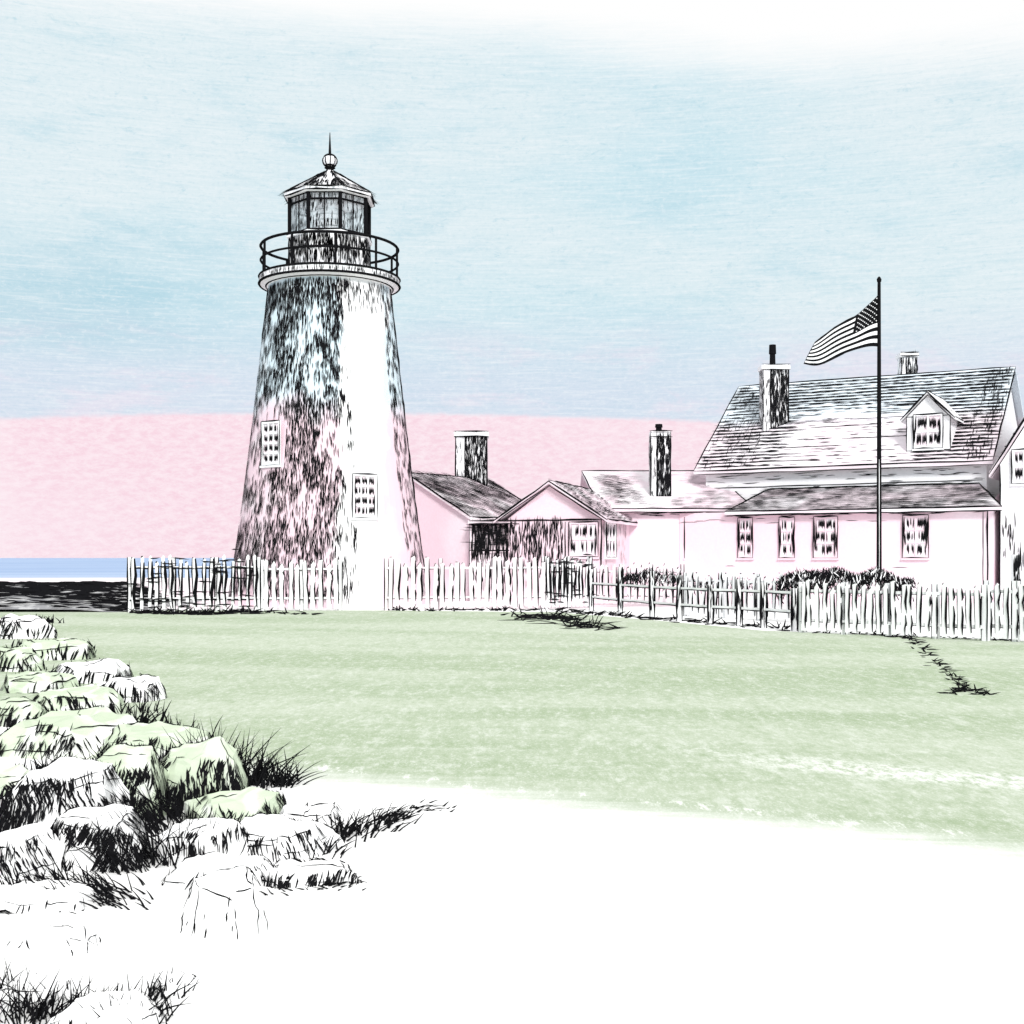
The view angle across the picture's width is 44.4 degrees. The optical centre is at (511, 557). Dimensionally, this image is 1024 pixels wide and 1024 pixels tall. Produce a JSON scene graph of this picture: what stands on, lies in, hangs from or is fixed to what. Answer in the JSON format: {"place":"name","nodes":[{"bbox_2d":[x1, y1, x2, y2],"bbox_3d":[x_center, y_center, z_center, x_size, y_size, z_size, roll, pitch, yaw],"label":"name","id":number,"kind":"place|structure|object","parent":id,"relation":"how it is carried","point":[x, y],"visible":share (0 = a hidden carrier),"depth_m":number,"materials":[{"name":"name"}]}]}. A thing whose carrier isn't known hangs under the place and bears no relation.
{"place":"outdoors","nodes":[
{"label":"outdoors","id":0,"kind":"place"},
{"bbox_2d":[0,558,233,577],"bbox_3d":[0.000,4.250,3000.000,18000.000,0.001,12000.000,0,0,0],"label":"sea","id":1,"kind":"structure","parent":0,"point":[63,567],"depth_m":528.68,"materials":[{"name":"blue liquid"}]},
{"bbox_2d":[126,603,266,614],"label":"grass","id":2,"kind":"structure","parent":0,"point":[210,611],"depth_m":27.81,"materials":[{"name":"plant"}]},
{"bbox_2d":[259,608,322,614],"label":"grass","id":3,"kind":"structure","parent":0,"point":[271,610],"depth_m":28.12,"materials":[{"name":"plant"}]},
{"bbox_2d":[0,609,1023,955],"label":"lawn","id":4,"kind":"structure","parent":0,"point":[870,781],"depth_m":8.50,"materials":[{"name":"green plant"}]},
{"bbox_2d":[6,638,42,648],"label":"grass tuft","id":5,"kind":"object","parent":4,"relation":"on","point":[19,643],"visible":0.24,"depth_m":17.14,"materials":[{"name":"plant"}]},
{"bbox_2d":[36,614,63,622],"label":"grass tuft","id":6,"kind":"object","parent":4,"relation":"on","point":[49,620],"visible":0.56,"depth_m":23.82,"materials":[{"name":"plant"}]},
{"bbox_2d":[101,699,159,714],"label":"grass tuft","id":7,"kind":"object","parent":4,"relation":"on","point":[140,708],"visible":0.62,"depth_m":10.08,"materials":[{"name":"plant"}]},
{"bbox_2d":[115,700,171,724],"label":"grass tuft","id":8,"kind":"object","parent":4,"relation":"on","point":[143,718],"visible":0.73,"depth_m":9.36,"materials":[{"name":"plant"}]},
{"bbox_2d":[152,713,221,736],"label":"grass tuft","id":9,"kind":"object","parent":4,"relation":"on","point":[183,724],"visible":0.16,"depth_m":8.37,"materials":[{"name":"plant"}]},
{"bbox_2d":[152,729,226,750],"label":"grass tuft","id":10,"kind":"object","parent":4,"relation":"on","point":[183,738],"visible":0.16,"depth_m":7.27,"materials":[{"name":"plant"}]},
{"bbox_2d":[125,549,260,611],"bbox_3d":[-7.346,0.523,28.907,3.104,1.454,0.186,0,0,-15],"label":"picket fence","id":11,"kind":"object","parent":4,"relation":"on","point":[218,575],"visible":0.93,"depth_m":28.85,"materials":[{"name":"white paint"}]},
{"bbox_2d":[167,719,307,768],"bbox_3d":[-1.534,1.060,6.979,0.792,0.390,0.381,0,0,-29],"label":"grass tuft","id":12,"kind":"object","parent":4,"relation":"on","point":[240,745],"visible":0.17,"depth_m":6.91,"materials":[{"name":"plant"}]},
{"bbox_2d":[187,730,310,787],"bbox_3d":[-1.428,1.092,6.882,0.675,0.324,0.380,0,0,20],"label":"grass tuft","id":13,"kind":"object","parent":4,"relation":"on","point":[270,759],"visible":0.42,"depth_m":6.85,"materials":[{"name":"plant"}]},
{"bbox_2d":[244,748,325,789],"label":"grass tuft","id":14,"kind":"object","parent":4,"relation":"on","point":[255,776],"visible":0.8,"depth_m":6.84,"materials":[{"name":"plant"}]},
{"bbox_2d":[263,762,325,786],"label":"grass tuft","id":15,"kind":"object","parent":4,"relation":"on","point":[291,779],"visible":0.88,"depth_m":6.84,"materials":[{"name":"plant"}]},
{"bbox_2d":[260,558,342,610],"bbox_3d":[-4.932,0.632,29.449,1.913,1.237,0.166,0,0,-9],"label":"picket fence","id":16,"kind":"object","parent":4,"relation":"on","point":[301,598],"visible":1,"depth_m":29.40,"materials":[{"name":"white paint"}]},
{"bbox_2d":[332,807,418,837],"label":"grass tuft","id":17,"kind":"object","parent":4,"relation":"on","point":[377,826],"visible":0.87,"depth_m":5.70,"materials":[{"name":"plant"}]},
{"bbox_2d":[357,801,423,824],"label":"grass tuft","id":18,"kind":"object","parent":4,"relation":"on","point":[390,815],"visible":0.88,"depth_m":5.93,"materials":[{"name":"plant"}]},
{"bbox_2d":[376,799,456,812],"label":"grass tuft","id":19,"kind":"object","parent":4,"relation":"on","point":[425,809],"visible":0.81,"depth_m":6.22,"materials":[{"name":"plant"}]},
{"bbox_2d":[388,604,538,610],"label":"grass","id":20,"kind":"structure","parent":4,"relation":"on","point":[505,608],"depth_m":29.50,"materials":[{"name":"plant"}]},
{"bbox_2d":[549,607,789,630],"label":"grass","id":21,"kind":"structure","parent":4,"relation":"on","point":[630,615],"depth_m":25.09,"materials":[{"name":"plant"}]},
{"bbox_2d":[797,579,989,640],"bbox_3d":[5.919,0.805,19.784,3.219,0.890,0.164,0,0,44],"label":"picket fence","id":22,"kind":"object","parent":4,"relation":"on","point":[889,622],"visible":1,"depth_m":19.63,"materials":[{"name":"white paint"}]},
{"bbox_2d":[806,630,1010,640],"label":"grass","id":23,"kind":"structure","parent":4,"relation":"on","point":[995,639],"depth_m":19.77,"materials":[{"name":"plant"}]},
{"bbox_2d":[866,630,969,687],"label":"grass","id":24,"kind":"structure","parent":4,"relation":"on","point":[934,660],"depth_m":15.91,"materials":[{"name":"plant"}]},
{"bbox_2d":[983,580,1023,641],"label":"picket fence","id":25,"kind":"object","parent":4,"relation":"on","point":[1016,591],"visible":0.91,"depth_m":18.59,"materials":[{"name":"white paint"}]},
{"bbox_2d":[0,578,1023,1023],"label":"ground","id":26,"kind":"structure","parent":0,"point":[414,934],"depth_m":3.93,"materials":[{"name":"white"}]},
{"bbox_2d":[0,763,29,798],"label":"boulder","id":27,"kind":"object","parent":26,"relation":"on","point":[10,776],"visible":0.16,"depth_m":5.83,"materials":[{"name":"stone"}]},
{"bbox_2d":[0,956,35,991],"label":"grass tuft","id":28,"kind":"object","parent":26,"relation":"on","point":[3,981],"visible":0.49,"depth_m":3.51,"materials":[{"name":"plant"}]},
{"bbox_2d":[0,646,46,671],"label":"boulder","id":29,"kind":"object","parent":26,"relation":"on","point":[20,659],"visible":0.79,"depth_m":13.77,"materials":[{"name":"stone"}]},
{"bbox_2d":[0,697,47,726],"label":"boulder","id":30,"kind":"object","parent":26,"relation":"on","point":[14,710],"visible":0.56,"depth_m":9.35,"materials":[{"name":"stone"}]},
{"bbox_2d":[0,614,59,639],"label":"boulder","id":31,"kind":"object","parent":26,"relation":"on","point":[28,626],"visible":0.89,"depth_m":19.28,"materials":[{"name":"stone"}]},
{"bbox_2d":[0,823,68,884],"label":"boulder","id":32,"kind":"object","parent":26,"relation":"on","point":[24,848],"visible":0.88,"depth_m":4.90,"materials":[{"name":"stone"}]},
{"bbox_2d":[0,969,72,1023],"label":"grass tuft","id":33,"kind":"object","parent":26,"relation":"on","point":[20,1010],"visible":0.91,"depth_m":3.39,"materials":[{"name":"plant"}]},
{"bbox_2d":[0,970,76,1012],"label":"boulder","id":34,"kind":"object","parent":26,"relation":"on","point":[39,976],"visible":0.64,"depth_m":3.50,"materials":[{"name":"stone"}]},
{"bbox_2d":[0,668,78,692],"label":"boulder","id":35,"kind":"object","parent":26,"relation":"on","point":[38,680],"visible":0.76,"depth_m":11.63,"materials":[{"name":"stone"}]},
{"bbox_2d":[1,859,93,885],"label":"grass tuft","id":36,"kind":"object","parent":26,"relation":"on","point":[44,878],"visible":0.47,"depth_m":4.80,"materials":[{"name":"plant"}]},
{"bbox_2d":[0,922,98,957],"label":"boulder","id":37,"kind":"object","parent":26,"relation":"on","point":[37,941],"visible":1,"depth_m":3.96,"materials":[{"name":"stone"}]},
{"bbox_2d":[0,878,101,914],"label":"boulder","id":38,"kind":"object","parent":26,"relation":"on","point":[28,898],"visible":0.95,"depth_m":4.47,"materials":[{"name":"stone"}]},
{"bbox_2d":[10,974,96,1023],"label":"grass tuft","id":39,"kind":"object","parent":26,"relation":"on","point":[45,1009],"visible":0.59,"depth_m":3.40,"materials":[{"name":"plant"}]},
{"bbox_2d":[16,636,96,660],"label":"boulder","id":40,"kind":"object","parent":26,"relation":"on","point":[56,648],"visible":0.62,"depth_m":15.31,"materials":[{"name":"stone"}]},
{"bbox_2d":[24,747,90,768],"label":"grass tuft","id":41,"kind":"object","parent":26,"relation":"on","point":[37,765],"visible":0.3,"depth_m":7.28,"materials":[{"name":"plant"}]},
{"bbox_2d":[0,754,132,830],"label":"boulder","id":42,"kind":"object","parent":26,"relation":"on","point":[47,793],"visible":0.67,"depth_m":5.68,"materials":[{"name":"stone"}]},
{"bbox_2d":[0,707,138,760],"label":"boulder","id":43,"kind":"object","parent":26,"relation":"on","point":[74,731],"visible":0.71,"depth_m":7.88,"materials":[{"name":"stone"}]},
{"bbox_2d":[61,748,98,757],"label":"grass tuft","id":44,"kind":"object","parent":26,"relation":"on","point":[82,753],"visible":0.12,"depth_m":7.26,"materials":[{"name":"plant"}]},
{"bbox_2d":[16,857,144,899],"bbox_3d":[-1.638,1.190,4.657,0.476,0.127,0.367,0,0,0],"label":"grass tuft","id":45,"kind":"object","parent":26,"relation":"on","point":[97,884],"visible":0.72,"depth_m":4.68,"materials":[{"name":"plant"}]},
{"bbox_2d":[34,684,129,712],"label":"boulder","id":46,"kind":"object","parent":26,"relation":"on","point":[89,696],"visible":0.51,"depth_m":10.01,"materials":[{"name":"stone"}]},
{"bbox_2d":[53,659,133,683],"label":"boulder","id":47,"kind":"object","parent":26,"relation":"on","point":[87,672],"visible":0.63,"depth_m":12.55,"materials":[{"name":"stone"}]},
{"bbox_2d":[53,802,149,874],"bbox_3d":[-1.683,1.185,5.138,0.596,0.318,0.408,0,0,13],"label":"boulder","id":48,"kind":"object","parent":26,"relation":"on","point":[71,823],"visible":0.55,"depth_m":5.04,"materials":[{"name":"stone"}]},
{"bbox_2d":[50,878,153,909],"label":"grass tuft","id":49,"kind":"object","parent":26,"relation":"on","point":[108,902],"visible":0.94,"depth_m":4.53,"materials":[{"name":"plant"}]},
{"bbox_2d":[0,581,206,611],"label":"rock ledge","id":50,"kind":"object","parent":26,"relation":"on","point":[104,596],"visible":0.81,"depth_m":29.59,"materials":[{"name":"stone"}]},
{"bbox_2d":[70,974,142,1006],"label":"grass tuft","id":51,"kind":"object","parent":26,"relation":"on","point":[104,989],"visible":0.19,"depth_m":3.48,"materials":[{"name":"plant"}]},
{"bbox_2d":[47,989,166,1023],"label":"boulder","id":52,"kind":"object","parent":26,"relation":"on","point":[116,1013],"visible":0.95,"depth_m":3.34,"materials":[{"name":"stone"}]},
{"bbox_2d":[65,819,166,881],"bbox_3d":[-1.631,1.145,5.036,0.342,0.217,0.381,0,0,38],"label":"grass tuft","id":53,"kind":"object","parent":26,"relation":"on","point":[139,867],"visible":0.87,"depth_m":4.98,"materials":[{"name":"plant"}]},
{"bbox_2d":[74,993,166,1023],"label":"grass tuft","id":54,"kind":"object","parent":26,"relation":"on","point":[111,1006],"visible":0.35,"depth_m":3.33,"materials":[{"name":"plant"}]},
{"bbox_2d":[86,672,169,702],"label":"boulder","id":55,"kind":"object","parent":26,"relation":"on","point":[146,687],"visible":0.59,"depth_m":10.92,"materials":[{"name":"stone"}]},
{"bbox_2d":[89,782,175,833],"bbox_3d":[-1.764,1.126,5.718,0.420,0.256,0.344,0,0,0],"label":"grass tuft","id":56,"kind":"object","parent":26,"relation":"on","point":[130,803],"visible":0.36,"depth_m":5.74,"materials":[{"name":"plant"}]},
{"bbox_2d":[95,743,169,819],"bbox_3d":[-1.815,1.141,6.071,0.501,0.488,0.384,0,0,0],"label":"boulder","id":57,"kind":"object","parent":26,"relation":"on","point":[140,766],"visible":0.34,"depth_m":6.06,"materials":[{"name":"stone"}]},
{"bbox_2d":[83,794,203,871],"bbox_3d":[-1.508,1.117,5.132,0.504,0.273,0.467,0,0,-17],"label":"grass tuft","id":58,"kind":"object","parent":26,"relation":"on","point":[152,850],"visible":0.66,"depth_m":5.10,"materials":[{"name":"plant"}]},
{"bbox_2d":[109,974,196,1023],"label":"grass tuft","id":59,"kind":"object","parent":26,"relation":"on","point":[166,1008],"visible":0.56,"depth_m":3.41,"materials":[{"name":"plant"}]},
{"bbox_2d":[97,722,209,755],"bbox_3d":[-2.125,1.199,7.681,0.890,0.327,0.685,0,0,0],"label":"boulder","id":60,"kind":"object","parent":26,"relation":"on","point":[143,733],"visible":0.34,"depth_m":7.64,"materials":[{"name":"stone"}]},
{"bbox_2d":[117,779,199,827],"bbox_3d":[-1.651,1.136,5.938,0.528,0.236,0.326,0,0,0],"label":"grass tuft","id":61,"kind":"object","parent":26,"relation":"on","point":[172,806],"visible":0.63,"depth_m":5.92,"materials":[{"name":"plant"}]},
{"bbox_2d":[145,964,200,1001],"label":"grass tuft","id":62,"kind":"object","parent":26,"relation":"on","point":[160,991],"visible":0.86,"depth_m":3.57,"materials":[{"name":"plant"}]},
{"bbox_2d":[149,969,197,995],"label":"boulder","id":63,"kind":"object","parent":26,"relation":"on","point":[176,976],"visible":0.75,"depth_m":3.62,"materials":[{"name":"stone"}]},
{"bbox_2d":[141,801,219,847],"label":"grass tuft","id":64,"kind":"object","parent":26,"relation":"on","point":[181,820],"visible":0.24,"depth_m":5.27,"materials":[{"name":"plant"}]},
{"bbox_2d":[171,808,227,823],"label":"grass tuft","id":65,"kind":"object","parent":26,"relation":"on","point":[204,819],"visible":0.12,"depth_m":5.61,"materials":[{"name":"plant"}]},
{"bbox_2d":[148,818,252,865],"bbox_3d":[-1.256,1.206,5.223,0.496,0.231,0.353,0,0,0],"label":"boulder","id":66,"kind":"object","parent":26,"relation":"on","point":[225,836],"visible":0.74,"depth_m":5.14,"materials":[{"name":"stone"}]},
{"bbox_2d":[160,736,250,814],"bbox_3d":[-1.532,1.143,6.273,0.663,0.478,0.492,0,0,0],"label":"boulder","id":67,"kind":"object","parent":26,"relation":"on","point":[206,765],"visible":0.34,"depth_m":6.18,"materials":[{"name":"stone"}]},
{"bbox_2d":[157,852,277,889],"bbox_3d":[-1.113,1.235,4.837,0.503,0.145,0.372,0,0,0],"label":"boulder","id":68,"kind":"object","parent":26,"relation":"on","point":[183,874],"visible":0.62,"depth_m":4.80,"materials":[{"name":"stone"}]},
{"bbox_2d":[179,867,267,939],"bbox_3d":[-0.961,1.154,4.176,0.294,0.227,0.153,0,0,0],"label":"boulder","id":69,"kind":"object","parent":26,"relation":"on","point":[226,903],"visible":0.98,"depth_m":4.14,"materials":[{"name":"stone"}]},
{"bbox_2d":[179,788,286,822],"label":"boulder","id":70,"kind":"object","parent":26,"relation":"on","point":[235,805],"visible":0.45,"depth_m":5.83,"materials":[{"name":"stone"}]},
{"bbox_2d":[237,811,346,863],"bbox_3d":[-1.003,1.206,5.344,0.602,0.190,0.413,0,0,19],"label":"boulder","id":71,"kind":"object","parent":26,"relation":"on","point":[276,839],"visible":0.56,"depth_m":5.25,"materials":[{"name":"stone"}]},
{"bbox_2d":[259,881,334,895],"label":"grass tuft","id":72,"kind":"object","parent":26,"relation":"on","point":[265,894],"visible":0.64,"depth_m":4.72,"materials":[{"name":"plant"}]},
{"bbox_2d":[277,802,344,831],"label":"boulder","id":73,"kind":"object","parent":26,"relation":"on","point":[314,811],"visible":0.45,"depth_m":5.72,"materials":[{"name":"stone"}]},
{"bbox_2d":[263,854,364,889],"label":"boulder","id":74,"kind":"object","parent":26,"relation":"on","point":[290,871],"visible":0.86,"depth_m":4.82,"materials":[{"name":"stone"}]},
{"bbox_2d":[227,134,425,607],"bbox_3d":[-4.931,-5.124,33.994,5.455,12.753,5.433,0,0,0],"label":"lighthouse","id":75,"kind":"object","parent":26,"relation":"on","point":[328,477],"visible":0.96,"depth_m":32.30,"materials":[{"name":"paint"}]},
{"bbox_2d":[260,420,281,467],"bbox_3d":[-6.183,-2.907,32.169,0.720,1.217,0.082,0,0,34],"label":"window","id":76,"kind":"structure","parent":75,"relation":"in","point":[270,429],"depth_m":32.18,"materials":[{"name":"white paint"}]},
{"bbox_2d":[351,473,378,519],"bbox_3d":[-3.742,-1.547,31.925,0.740,1.201,0.079,0,0,-30],"label":"window","id":77,"kind":"structure","parent":75,"relation":"in","point":[364,485],"depth_m":31.95,"materials":[{"name":"white paint"}]},
{"bbox_2d":[311,830,357,858],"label":"grass tuft","id":78,"kind":"object","parent":26,"relation":"on","point":[337,850],"visible":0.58,"depth_m":5.30,"materials":[{"name":"plant"}]},
{"bbox_2d":[317,876,367,890],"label":"grass tuft","id":79,"kind":"object","parent":26,"relation":"on","point":[337,883],"visible":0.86,"depth_m":4.77,"materials":[{"name":"plant"}]},
{"bbox_2d":[315,809,385,841],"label":"grass tuft","id":80,"kind":"object","parent":26,"relation":"on","point":[346,834],"visible":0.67,"depth_m":5.60,"materials":[{"name":"plant"}]},
{"bbox_2d":[412,430,520,600],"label":"outbuilding","id":81,"kind":"structure","parent":26,"relation":"on","point":[464,507],"depth_m":37.04,"materials":[{"name":"pink"}]},
{"bbox_2d":[384,555,548,609],"bbox_3d":[-1.062,0.598,29.993,4.001,1.304,0.172,0,0,-12],"label":"picket fence","id":82,"kind":"object","parent":26,"relation":"on","point":[496,568],"visible":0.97,"depth_m":29.92,"materials":[{"name":"white wood"}]},
{"bbox_2d":[542,554,596,608],"bbox_3d":[1.391,0.579,30.831,1.746,1.343,0.191,0,0,-38],"label":"picket fence","id":83,"kind":"object","parent":26,"relation":"on","point":[565,585],"visible":0.94,"depth_m":30.72,"materials":[{"name":"white paint"}]},
{"bbox_2d":[493,424,745,601],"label":"entry cottage","id":84,"kind":"structure","parent":26,"relation":"on","point":[611,518],"depth_m":38.20,"materials":[{"name":"white"}]},
{"bbox_2d":[568,521,599,558],"bbox_3d":[1.988,-0.486,34.917,0.900,1.053,0.083,0,0,17],"label":"window","id":85,"kind":"structure","parent":84,"relation":"in","point":[583,536],"depth_m":34.94,"materials":[{"name":"white glass"}]},
{"bbox_2d":[604,522,617,558],"bbox_3d":[2.827,-0.487,35.807,0.080,1.075,1.360,0,0,17],"label":"window","id":86,"kind":"structure","parent":84,"relation":"in","point":[611,548],"depth_m":35.86,"materials":[{"name":"white glass"}]},
{"bbox_2d":[683,517,685,559],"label":"window","id":87,"kind":"structure","parent":84,"relation":"in","point":[684,558],"depth_m":38.37,"materials":[{"name":"white"}]},
{"bbox_2d":[593,562,685,604],"bbox_3d":[3.212,0.688,32.541,2.707,1.124,0.183,0,0,30],"label":"picket fence","id":88,"kind":"object","parent":26,"relation":"on","point":[642,595],"visible":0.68,"depth_m":32.52,"materials":[{"name":"white wood"}]},
{"bbox_2d":[616,567,679,596],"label":"hedge","id":89,"kind":"object","parent":26,"relation":"on","point":[639,576],"visible":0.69,"depth_m":30.84,"materials":[{"name":"black plant"}]},
{"bbox_2d":[588,567,797,630],"bbox_3d":[3.164,0.731,25.391,0.495,1.144,8.828,0,0,-20],"label":"rail fence","id":90,"kind":"object","parent":26,"relation":"on","point":[763,609],"visible":0.98,"depth_m":23.50,"materials":[{"name":"white paint"}]},
{"bbox_2d":[694,577,771,595],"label":"hedge","id":91,"kind":"object","parent":26,"relation":"on","point":[700,584],"visible":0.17,"depth_m":29.93,"materials":[{"name":"black plant"}]},
{"bbox_2d":[683,571,803,620],"bbox_3d":[4.572,0.765,25.286,0.175,0.970,3.388,0,0,-33],"label":"picket fence","id":92,"kind":"object","parent":26,"relation":"on","point":[722,598],"visible":0.69,"depth_m":25.52,"materials":[{"name":"white paint"}]},
{"bbox_2d":[775,565,916,603],"bbox_3d":[6.359,0.538,23.997,2.616,0.816,0.672,0,0,0],"label":"hedge","id":93,"kind":"object","parent":26,"relation":"on","point":[833,575],"visible":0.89,"depth_m":23.79,"materials":[{"name":"black plant"}]},
{"bbox_2d":[876,276,881,614],"bbox_3d":[7.308,-2.171,25.000,0.105,6.842,0.110,0,0,-36],"label":"flagpole","id":94,"kind":"object","parent":26,"relation":"on","point":[879,529],"visible":0.8,"depth_m":24.97,"materials":[{"name":"black metal"}]},
{"bbox_2d":[804,295,877,365],"bbox_3d":[6.537,-4.529,25.070,1.502,1.404,0.305,0,0,0],"label":"flag","id":95,"kind":"object","parent":94,"relation":"attached to","point":[858,331],"visible":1,"depth_m":25.03,"materials":[{"name":"white fabric"}]},
{"bbox_2d":[0,0,1023,557],"label":"sky","id":96,"kind":"structure","parent":0,"point":[604,218],"materials":[{"name":"blue"}]},
{"bbox_2d":[500,606,624,630],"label":"grass","id":97,"kind":"structure","parent":0,"point":[561,617],"depth_m":24.34,"materials":[{"name":"plant"}]},
{"bbox_2d":[679,344,1023,602],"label":"keepers house","id":98,"kind":"structure","parent":0,"point":[794,464],"depth_m":37.27,"materials":[{"name":"white paint"}]},
{"bbox_2d":[736,517,753,559],"bbox_3d":[6.941,-0.571,37.370,0.520,1.282,0.084,0,0,30],"label":"window","id":99,"kind":"structure","parent":98,"relation":"in","point":[744,524],"depth_m":37.38,"materials":[{"name":"white glass"}]},
{"bbox_2d":[778,516,795,559],"bbox_3d":[8.040,-0.571,36.737,0.520,1.283,0.082,0,0,30],"label":"window","id":100,"kind":"structure","parent":98,"relation":"in","point":[786,525],"depth_m":36.74,"materials":[{"name":"white"}]},
{"bbox_2d":[812,515,838,559],"bbox_3d":[9.029,-0.573,36.166,0.760,1.287,0.081,0,0,30],"label":"window","id":101,"kind":"structure","parent":98,"relation":"in","point":[825,528],"depth_m":36.17,"materials":[{"name":"white"}]},
{"bbox_2d":[901,514,929,559],"bbox_3d":[11.213,-0.567,34.905,0.760,1.273,0.081,0,0,30],"label":"window","id":102,"kind":"structure","parent":98,"relation":"in","point":[915,527],"depth_m":34.91,"materials":[{"name":"white"}]},
{"bbox_2d":[1011,553,1020,584],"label":"window","id":103,"kind":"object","parent":98,"relation":"in","point":[1015,566],"visible":0.48,"depth_m":21.91,"materials":[{"name":"white glass"}]},
{"bbox_2d":[1010,448,1023,485],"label":"window","id":104,"kind":"structure","parent":98,"relation":"in","point":[1017,455],"depth_m":34.57,"materials":[{"name":"white paint"}]},
{"bbox_2d":[937,684,1000,695],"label":"grass","id":105,"kind":"structure","parent":0,"point":[954,690],"depth_m":11.61,"materials":[{"name":"plant"}]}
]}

